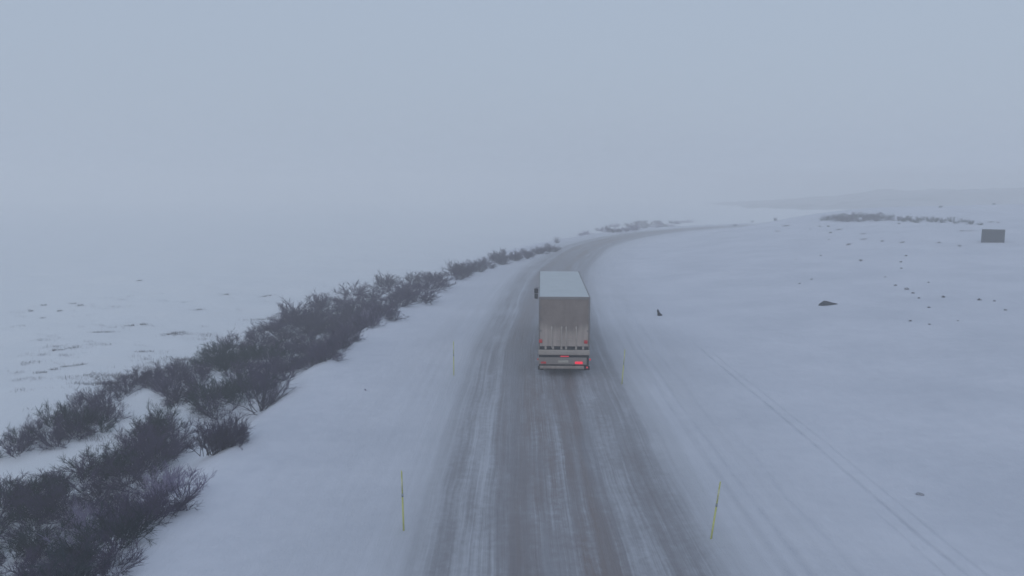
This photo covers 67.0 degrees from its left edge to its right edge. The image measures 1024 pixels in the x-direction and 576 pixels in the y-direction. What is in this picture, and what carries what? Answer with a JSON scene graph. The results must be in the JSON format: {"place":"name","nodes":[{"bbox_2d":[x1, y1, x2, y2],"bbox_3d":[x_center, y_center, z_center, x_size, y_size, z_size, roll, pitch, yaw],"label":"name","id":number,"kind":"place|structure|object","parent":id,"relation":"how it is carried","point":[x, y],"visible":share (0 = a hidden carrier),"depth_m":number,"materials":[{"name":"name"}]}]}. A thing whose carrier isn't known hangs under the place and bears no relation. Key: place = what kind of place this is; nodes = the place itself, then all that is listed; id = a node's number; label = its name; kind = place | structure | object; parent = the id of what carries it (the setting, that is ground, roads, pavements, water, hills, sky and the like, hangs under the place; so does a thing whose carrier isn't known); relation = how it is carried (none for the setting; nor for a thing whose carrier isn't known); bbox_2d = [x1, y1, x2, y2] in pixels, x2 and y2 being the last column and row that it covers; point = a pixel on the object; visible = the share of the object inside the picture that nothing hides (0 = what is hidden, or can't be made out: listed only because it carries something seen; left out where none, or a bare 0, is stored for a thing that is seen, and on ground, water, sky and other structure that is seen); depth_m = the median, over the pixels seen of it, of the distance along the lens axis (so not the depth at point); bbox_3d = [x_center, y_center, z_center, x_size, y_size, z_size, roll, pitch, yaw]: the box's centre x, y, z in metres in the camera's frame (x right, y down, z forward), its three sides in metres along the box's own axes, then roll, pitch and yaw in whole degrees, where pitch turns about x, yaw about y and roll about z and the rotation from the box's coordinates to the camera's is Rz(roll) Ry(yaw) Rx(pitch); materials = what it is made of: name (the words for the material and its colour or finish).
{"place":"outdoors","nodes":[
{"label":"outdoors","id":0,"kind":"place"},
{"bbox_2d":[6,288,369,506],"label":"dry grass","id":1,"kind":"structure","parent":0,"point":[99,382],"depth_m":47.08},
{"bbox_2d":[0,198,1023,575],"bbox_3d":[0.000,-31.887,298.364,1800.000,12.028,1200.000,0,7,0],"label":"ground","id":2,"kind":"structure","parent":0,"point":[846,428],"depth_m":45.81,"materials":[{"name":"snow"}]},
{"bbox_2d":[0,506,23,538],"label":"shrub","id":3,"kind":"object","parent":2,"relation":"on","point":[2,529],"visible":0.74,"depth_m":24.57,"materials":[{"name":"grey plant"}]},
{"bbox_2d":[0,423,37,443],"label":"shrub","id":4,"kind":"object","parent":2,"relation":"on","point":[13,431],"visible":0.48,"depth_m":32.26,"materials":[{"name":"grey plant"}]},
{"bbox_2d":[0,427,39,457],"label":"shrub","id":5,"kind":"object","parent":2,"relation":"on","point":[21,444],"visible":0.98,"depth_m":31.15,"materials":[{"name":"grey plant"}]},
{"bbox_2d":[0,471,46,511],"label":"shrub","id":6,"kind":"object","parent":2,"relation":"on","point":[12,480],"visible":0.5,"depth_m":26.77,"materials":[{"name":"grey plant"}]},
{"bbox_2d":[0,483,48,523],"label":"shrub","id":7,"kind":"object","parent":2,"relation":"on","point":[13,498],"visible":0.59,"depth_m":25.58,"materials":[{"name":"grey plant"}]},
{"bbox_2d":[0,516,50,561],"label":"shrub","id":8,"kind":"object","parent":2,"relation":"on","point":[12,545],"visible":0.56,"depth_m":22.82,"materials":[{"name":"grey plant"}]},
{"bbox_2d":[0,513,59,544],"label":"shrub","id":9,"kind":"object","parent":2,"relation":"on","point":[6,534],"visible":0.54,"depth_m":23.84,"materials":[{"name":"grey plant"}]},
{"bbox_2d":[5,498,58,532],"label":"shrub","id":10,"kind":"object","parent":2,"relation":"on","point":[30,520],"visible":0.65,"depth_m":24.88,"materials":[{"name":"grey plant"}]},
{"bbox_2d":[19,414,47,433],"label":"shrub","id":11,"kind":"object","parent":2,"relation":"on","point":[25,427],"visible":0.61,"depth_m":33.35,"materials":[{"name":"grey plant"}]},
{"bbox_2d":[0,535,69,575],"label":"shrub","id":12,"kind":"object","parent":2,"relation":"on","point":[38,552],"visible":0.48,"depth_m":22.01,"materials":[{"name":"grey plant"}]},
{"bbox_2d":[0,469,75,513],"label":"shrub","id":13,"kind":"object","parent":2,"relation":"on","point":[33,488],"visible":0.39,"depth_m":26.58,"materials":[{"name":"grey plant"}]},
{"bbox_2d":[0,472,75,497],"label":"shrub","id":14,"kind":"object","parent":2,"relation":"on","point":[34,482],"visible":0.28,"depth_m":27.36,"materials":[{"name":"grey plant"}]},
{"bbox_2d":[7,479,77,521],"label":"shrub","id":15,"kind":"object","parent":2,"relation":"on","point":[47,498],"visible":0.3,"depth_m":25.82,"materials":[{"name":"grey plant"}]},
{"bbox_2d":[5,546,80,575],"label":"shrub","id":16,"kind":"object","parent":2,"relation":"on","point":[26,560],"visible":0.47,"depth_m":18.53,"materials":[{"name":"grey plant"}]},
{"bbox_2d":[0,513,90,558],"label":"shrub","id":17,"kind":"object","parent":2,"relation":"on","point":[39,532],"visible":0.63,"depth_m":22.94,"materials":[{"name":"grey plant"}]},
{"bbox_2d":[24,416,76,445],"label":"shrub","id":18,"kind":"object","parent":2,"relation":"on","point":[40,432],"visible":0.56,"depth_m":32.53,"materials":[{"name":"grey plant"}]},
{"bbox_2d":[33,399,73,427],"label":"shrub","id":19,"kind":"object","parent":2,"relation":"on","point":[40,412],"visible":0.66,"depth_m":34.41,"materials":[{"name":"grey plant"}]},
{"bbox_2d":[33,418,81,451],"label":"shrub","id":20,"kind":"object","parent":2,"relation":"on","point":[57,437],"visible":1,"depth_m":31.88,"materials":[{"name":"grey plant"}]},
{"bbox_2d":[30,500,109,563],"bbox_3d":[-12.844,7.263,23.134,2.333,1.834,2.530,-1,7,-11],"label":"shrub","id":21,"kind":"object","parent":2,"relation":"on","point":[72,538],"visible":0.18,"depth_m":23.06,"materials":[{"name":"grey plant"}]},
{"bbox_2d":[25,445,115,491],"bbox_3d":[-16.053,6.668,28.175,2.882,1.673,2.193,-6,10,-41],"label":"shrub","id":22,"kind":"object","parent":2,"relation":"on","point":[80,469],"visible":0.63,"depth_m":28.09,"materials":[{"name":"grey plant"}]},
{"bbox_2d":[36,528,105,574],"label":"shrub","id":23,"kind":"object","parent":2,"relation":"on","point":[69,548],"visible":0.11,"depth_m":20.51,"materials":[{"name":"grey plant"}]},
{"bbox_2d":[25,539,118,575],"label":"shrub","id":24,"kind":"object","parent":2,"relation":"on","point":[79,570],"visible":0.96,"depth_m":17.96,"materials":[{"name":"grey plant"}]},
{"bbox_2d":[25,531,121,575],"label":"shrub","id":25,"kind":"object","parent":2,"relation":"on","point":[54,561],"visible":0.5,"depth_m":18.91,"materials":[{"name":"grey plant"}]},
{"bbox_2d":[21,471,128,524],"bbox_3d":[-14.275,6.962,25.488,2.361,1.801,3.103,5,9,33],"label":"shrub","id":26,"kind":"object","parent":2,"relation":"on","point":[63,502],"visible":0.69,"depth_m":25.23,"materials":[{"name":"grey plant"}]},
{"bbox_2d":[52,413,99,441],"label":"shrub","id":27,"kind":"object","parent":2,"relation":"on","point":[79,432],"visible":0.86,"depth_m":32.94,"materials":[{"name":"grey plant"}]},
{"bbox_2d":[32,518,121,574],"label":"shrub","id":28,"kind":"object","parent":2,"relation":"on","point":[98,544],"visible":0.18,"depth_m":21.25,"materials":[{"name":"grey plant"}]},
{"bbox_2d":[46,395,111,425],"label":"shrub","id":29,"kind":"object","parent":2,"relation":"on","point":[77,406],"visible":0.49,"depth_m":34.82,"materials":[{"name":"grey plant"}]},
{"bbox_2d":[48,488,112,535],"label":"shrub","id":30,"kind":"object","parent":2,"relation":"on","point":[67,517],"visible":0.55,"depth_m":24.61,"materials":[{"name":"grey plant"}]},
{"bbox_2d":[61,400,99,433],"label":"shrub","id":31,"kind":"object","parent":2,"relation":"on","point":[80,418],"visible":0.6,"depth_m":33.98,"materials":[{"name":"grey plant"}]},
{"bbox_2d":[46,512,119,558],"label":"shrub","id":32,"kind":"object","parent":2,"relation":"on","point":[77,526],"visible":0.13,"depth_m":22.58,"materials":[{"name":"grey plant"}]},
{"bbox_2d":[66,384,99,405],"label":"shrub","id":33,"kind":"object","parent":2,"relation":"on","point":[76,396],"visible":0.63,"depth_m":37.94,"materials":[{"name":"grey plant"}]},
{"bbox_2d":[54,497,117,542],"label":"shrub","id":34,"kind":"object","parent":2,"relation":"on","point":[81,514],"visible":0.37,"depth_m":23.71,"materials":[{"name":"grey plant"}]},
{"bbox_2d":[50,441,125,481],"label":"shrub","id":35,"kind":"object","parent":2,"relation":"on","point":[88,453],"visible":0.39,"depth_m":29.14,"materials":[{"name":"grey plant"}]},
{"bbox_2d":[77,383,115,400],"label":"shrub","id":36,"kind":"object","parent":2,"relation":"on","point":[103,391],"visible":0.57,"depth_m":39.07,"materials":[{"name":"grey plant"}]},
{"bbox_2d":[76,411,117,435],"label":"shrub","id":37,"kind":"object","parent":2,"relation":"on","point":[108,425],"visible":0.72,"depth_m":33.65,"materials":[{"name":"grey plant"}]},
{"bbox_2d":[69,468,128,506],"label":"shrub","id":38,"kind":"object","parent":2,"relation":"on","point":[83,494],"visible":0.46,"depth_m":26.60,"materials":[{"name":"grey plant"}]},
{"bbox_2d":[51,537,147,575],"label":"shrub","id":39,"kind":"object","parent":2,"relation":"on","point":[100,562],"visible":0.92,"depth_m":18.64,"materials":[{"name":"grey plant"}]},
{"bbox_2d":[45,498,162,566],"bbox_3d":[-10.442,6.317,19.660,2.201,1.679,2.893,3,8,19],"label":"shrub","id":40,"kind":"object","parent":2,"relation":"on","point":[122,533],"visible":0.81,"depth_m":19.93,"materials":[{"name":"brown plant"}]},
{"bbox_2d":[81,392,127,421],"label":"shrub","id":41,"kind":"object","parent":2,"relation":"on","point":[115,406],"visible":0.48,"depth_m":35.78,"materials":[{"name":"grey plant"}]},
{"bbox_2d":[76,398,133,426],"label":"shrub","id":42,"kind":"object","parent":2,"relation":"on","point":[108,412],"visible":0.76,"depth_m":35.01,"materials":[{"name":"grey plant"}]},
{"bbox_2d":[93,482,137,512],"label":"shrub","id":43,"kind":"object","parent":2,"relation":"on","point":[109,494],"visible":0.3,"depth_m":25.95,"materials":[{"name":"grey plant"}]},
{"bbox_2d":[84,496,147,536],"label":"shrub","id":44,"kind":"object","parent":2,"relation":"on","point":[113,511],"visible":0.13,"depth_m":21.73,"materials":[{"name":"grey plant"}]},
{"bbox_2d":[92,439,143,468],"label":"shrub","id":45,"kind":"object","parent":2,"relation":"on","point":[102,456],"visible":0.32,"depth_m":29.91,"materials":[{"name":"grey plant"}]},
{"bbox_2d":[77,447,162,494],"bbox_3d":[-13.824,6.502,27.129,2.330,1.777,3.062,0,7,1],"label":"shrub","id":46,"kind":"object","parent":2,"relation":"on","point":[141,467],"visible":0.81,"depth_m":27.47,"materials":[{"name":"grey plant"}]},
{"bbox_2d":[115,376,145,393],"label":"shrub","id":47,"kind":"object","parent":2,"relation":"on","point":[130,388],"visible":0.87,"depth_m":40.47,"materials":[{"name":"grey plant"}]},
{"bbox_2d":[111,413,157,450],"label":"shrub","id":48,"kind":"object","parent":2,"relation":"on","point":[121,431],"visible":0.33,"depth_m":31.78,"materials":[{"name":"grey plant"}]},
{"bbox_2d":[90,484,186,546],"bbox_3d":[-10.295,6.119,20.940,2.031,1.496,3.048,2,8,17],"label":"shrub","id":49,"kind":"object","parent":2,"relation":"on","point":[157,512],"visible":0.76,"depth_m":21.07,"materials":[{"name":"brown plant"}]},
{"bbox_2d":[106,445,173,476],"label":"shrub","id":50,"kind":"object","parent":2,"relation":"on","point":[124,455],"visible":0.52,"depth_m":28.44,"materials":[{"name":"grey plant"}]},
{"bbox_2d":[114,426,176,458],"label":"shrub","id":51,"kind":"object","parent":2,"relation":"on","point":[141,440],"visible":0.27,"depth_m":30.72,"materials":[{"name":"grey plant"}]},
{"bbox_2d":[114,427,182,468],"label":"shrub","id":52,"kind":"object","parent":2,"relation":"on","point":[156,450],"visible":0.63,"depth_m":28.96,"materials":[{"name":"grey plant"}]},
{"bbox_2d":[110,459,186,493],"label":"shrub","id":53,"kind":"object","parent":2,"relation":"on","point":[138,479],"visible":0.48,"depth_m":26.55,"materials":[{"name":"grey plant"}]},
{"bbox_2d":[126,414,174,441],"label":"shrub","id":54,"kind":"object","parent":2,"relation":"on","point":[155,423],"visible":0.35,"depth_m":32.35,"materials":[{"name":"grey plant"}]},
{"bbox_2d":[120,418,190,462],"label":"shrub","id":55,"kind":"object","parent":2,"relation":"on","point":[136,444],"visible":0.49,"depth_m":29.98,"materials":[{"name":"grey plant"}]},
{"bbox_2d":[119,480,204,517],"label":"shrub","id":56,"kind":"object","parent":2,"relation":"on","point":[183,503],"visible":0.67,"depth_m":22.11,"materials":[{"name":"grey plant"}]},
{"bbox_2d":[144,397,180,428],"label":"shrub","id":57,"kind":"object","parent":2,"relation":"on","point":[160,411],"visible":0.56,"depth_m":34.48,"materials":[{"name":"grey plant"}]},
{"bbox_2d":[141,473,188,506],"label":"shrub","id":58,"kind":"object","parent":2,"relation":"on","point":[156,484],"visible":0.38,"depth_m":24.37,"materials":[{"name":"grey plant"}]},
{"bbox_2d":[135,463,196,502],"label":"shrub","id":59,"kind":"object","parent":2,"relation":"on","point":[175,473],"visible":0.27,"depth_m":25.66,"materials":[{"name":"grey plant"}]},
{"bbox_2d":[142,409,189,433],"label":"shrub","id":60,"kind":"object","parent":2,"relation":"on","point":[181,424],"visible":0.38,"depth_m":33.88,"materials":[{"name":"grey plant"}]},
{"bbox_2d":[148,365,183,386],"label":"shrub","id":61,"kind":"object","parent":2,"relation":"on","point":[171,373],"visible":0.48,"depth_m":42.08,"materials":[{"name":"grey plant"}]},
{"bbox_2d":[147,372,193,400],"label":"shrub","id":62,"kind":"object","parent":2,"relation":"on","point":[167,391],"visible":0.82,"depth_m":38.56,"materials":[{"name":"grey plant"}]},
{"bbox_2d":[145,411,198,442],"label":"shrub","id":63,"kind":"object","parent":2,"relation":"on","point":[188,431],"visible":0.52,"depth_m":33.17,"materials":[{"name":"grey plant"}]},
{"bbox_2d":[160,386,188,407],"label":"shrub","id":64,"kind":"object","parent":2,"relation":"on","point":[172,399],"visible":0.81,"depth_m":37.65,"materials":[{"name":"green plant"}]},
{"bbox_2d":[135,459,217,505],"bbox_3d":[-9.956,5.976,22.977,2.507,1.495,1.929,-4,8,-29],"label":"shrub","id":65,"kind":"object","parent":2,"relation":"on","point":[188,481],"visible":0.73,"depth_m":23.10,"materials":[{"name":"grey plant"}]},
{"bbox_2d":[158,425,198,454],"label":"shrub","id":66,"kind":"object","parent":2,"relation":"on","point":[173,440],"visible":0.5,"depth_m":31.11,"materials":[{"name":"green plant"}]},
{"bbox_2d":[174,374,221,401],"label":"shrub","id":67,"kind":"object","parent":2,"relation":"on","point":[189,388],"visible":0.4,"depth_m":38.39,"materials":[{"name":"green plant"}]},
{"bbox_2d":[187,343,232,368],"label":"shrub","id":68,"kind":"object","parent":2,"relation":"on","point":[218,352],"visible":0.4,"depth_m":46.62,"materials":[{"name":"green plant"}]},
{"bbox_2d":[182,377,238,415],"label":"shrub","id":69,"kind":"object","parent":2,"relation":"on","point":[192,396],"visible":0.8,"depth_m":36.78,"materials":[{"name":"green plant"}]},
{"bbox_2d":[192,391,239,420],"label":"shrub","id":70,"kind":"object","parent":2,"relation":"on","point":[210,412],"visible":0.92,"depth_m":35.82,"materials":[{"name":"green plant"}]},
{"bbox_2d":[180,404,252,455],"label":"shrub","id":71,"kind":"object","parent":2,"relation":"on","point":[217,436],"visible":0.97,"depth_m":28.00,"materials":[{"name":"brown plant"}]},
{"bbox_2d":[194,372,239,401],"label":"shrub","id":72,"kind":"object","parent":2,"relation":"on","point":[218,388],"visible":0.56,"depth_m":38.25,"materials":[{"name":"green plant"}]},
{"bbox_2d":[202,354,250,373],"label":"shrub","id":73,"kind":"object","parent":2,"relation":"on","point":[226,363],"visible":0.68,"depth_m":44.13,"materials":[{"name":"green plant"}]},
{"bbox_2d":[202,344,255,367],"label":"shrub","id":74,"kind":"object","parent":2,"relation":"on","point":[216,358],"visible":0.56,"depth_m":45.47,"materials":[{"name":"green plant"}]},
{"bbox_2d":[208,365,250,392],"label":"shrub","id":75,"kind":"object","parent":2,"relation":"on","point":[238,377],"visible":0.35,"depth_m":39.67,"materials":[{"name":"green plant"}]},
{"bbox_2d":[217,387,248,405],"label":"shrub","id":76,"kind":"object","parent":2,"relation":"on","point":[226,396],"visible":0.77,"depth_m":37.22,"materials":[{"name":"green plant"}]},
{"bbox_2d":[211,327,257,348],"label":"shrub","id":77,"kind":"object","parent":2,"relation":"on","point":[230,340],"visible":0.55,"depth_m":53.22,"materials":[{"name":"grey plant"}]},
{"bbox_2d":[228,332,281,349],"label":"shrub","id":78,"kind":"object","parent":2,"relation":"on","point":[262,344],"visible":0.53,"depth_m":52.40,"materials":[{"name":"grey plant"}]},
{"bbox_2d":[213,346,299,421],"bbox_3d":[-11.458,4.370,35.554,3.837,3.458,3.800,5,9,34],"label":"shrub","id":79,"kind":"object","parent":2,"relation":"on","point":[263,397],"visible":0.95,"depth_m":35.66,"materials":[{"name":"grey plant"}]},
{"bbox_2d":[238,339,292,360],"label":"shrub","id":80,"kind":"object","parent":2,"relation":"on","point":[271,354],"visible":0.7,"depth_m":48.24,"materials":[{"name":"grey plant"}]},
{"bbox_2d":[262,319,299,332],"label":"shrub","id":81,"kind":"object","parent":2,"relation":"on","point":[272,327],"visible":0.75,"depth_m":57.60,"materials":[{"name":"grey plant"}]},
{"bbox_2d":[256,360,311,383],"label":"shrub","id":82,"kind":"object","parent":2,"relation":"on","point":[281,371],"visible":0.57,"depth_m":41.60,"materials":[{"name":"grey plant"}]},
{"bbox_2d":[265,325,306,344],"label":"shrub","id":83,"kind":"object","parent":2,"relation":"on","point":[284,336],"visible":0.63,"depth_m":54.62,"materials":[{"name":"grey plant"}]},
{"bbox_2d":[262,346,311,370],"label":"shrub","id":84,"kind":"object","parent":2,"relation":"on","point":[292,355],"visible":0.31,"depth_m":45.58,"materials":[{"name":"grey plant"}]},
{"bbox_2d":[275,296,316,316],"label":"shrub","id":85,"kind":"object","parent":2,"relation":"on","point":[285,308],"visible":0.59,"depth_m":65.90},
{"bbox_2d":[283,348,326,370],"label":"shrub","id":86,"kind":"object","parent":2,"relation":"on","point":[307,360],"visible":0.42,"depth_m":42.57,"materials":[{"name":"grey plant"}]},
{"bbox_2d":[287,328,331,346],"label":"shrub","id":87,"kind":"object","parent":2,"relation":"on","point":[304,337],"visible":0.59,"depth_m":52.83,"materials":[{"name":"grey plant"}]},
{"bbox_2d":[298,287,331,311],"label":"shrub","id":88,"kind":"object","parent":2,"relation":"on","point":[317,301],"visible":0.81,"depth_m":69.49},
{"bbox_2d":[304,341,351,363],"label":"shrub","id":89,"kind":"object","parent":2,"relation":"on","point":[321,355],"visible":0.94,"depth_m":41.87,"materials":[{"name":"grey plant"}]},
{"bbox_2d":[311,333,356,356],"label":"shrub","id":90,"kind":"object","parent":2,"relation":"on","point":[333,343],"visible":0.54,"depth_m":43.83,"materials":[{"name":"grey plant"}]},
{"bbox_2d":[324,319,365,341],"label":"shrub","id":91,"kind":"object","parent":2,"relation":"on","point":[341,329],"visible":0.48,"depth_m":49.92,"materials":[{"name":"grey plant"}]},
{"bbox_2d":[327,328,368,343],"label":"shrub","id":92,"kind":"object","parent":2,"relation":"on","point":[355,338],"visible":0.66,"depth_m":46.97,"materials":[{"name":"grey plant"}]},
{"bbox_2d":[331,279,372,295],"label":"shrub","id":93,"kind":"object","parent":2,"relation":"on","point":[355,290],"visible":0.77,"depth_m":77.65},
{"bbox_2d":[357,307,386,329],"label":"shrub","id":94,"kind":"object","parent":2,"relation":"on","point":[375,324],"visible":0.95,"depth_m":52.10,"materials":[{"name":"grey plant"}]},
{"bbox_2d":[369,269,402,288],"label":"shrub","id":95,"kind":"object","parent":2,"relation":"on","point":[385,281],"visible":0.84,"depth_m":82.46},
{"bbox_2d":[382,306,407,320],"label":"shrub","id":96,"kind":"object","parent":2,"relation":"on","point":[392,315],"visible":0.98,"depth_m":54.40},
{"bbox_2d":[378,287,418,308],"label":"shrub","id":97,"kind":"object","parent":2,"relation":"on","point":[406,300],"visible":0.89,"depth_m":60.81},
{"bbox_2d":[382,284,436,300],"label":"shrub","id":98,"kind":"object","parent":2,"relation":"on","point":[408,289],"visible":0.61,"depth_m":64.88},
{"bbox_2d":[403,288,440,304],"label":"shrub","id":99,"kind":"object","parent":2,"relation":"on","point":[426,300],"visible":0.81,"depth_m":62.95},
{"bbox_2d":[413,276,449,290],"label":"shrub","id":100,"kind":"object","parent":2,"relation":"on","point":[429,284],"visible":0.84,"depth_m":70.40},
{"bbox_2d":[981,229,1004,242],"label":"shed","id":101,"kind":"structure","parent":2,"relation":"on","point":[992,235],"depth_m":96.67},
{"bbox_2d":[0,0,1023,199],"label":"sky","id":102,"kind":"structure","parent":0,"point":[100,99],"materials":[{"name":"grey"}]},
{"bbox_2d":[355,224,783,575],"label":"road","id":103,"kind":"structure","parent":0,"point":[516,462],"depth_m":25.68,"materials":[{"name":"snow"}]},
{"bbox_2d":[534,271,590,369],"bbox_3d":[2.883,1.495,45.868,3.260,4.008,15.130,0,7,2],"label":"box truck","id":104,"kind":"object","parent":103,"relation":"on","point":[564,319],"visible":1,"depth_m":38.58,"materials":[{"name":"grey metal"}]},
{"bbox_2d":[705,187,1023,209],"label":"hills","id":105,"kind":"structure","parent":0,"point":[877,198],"depth_m":437.55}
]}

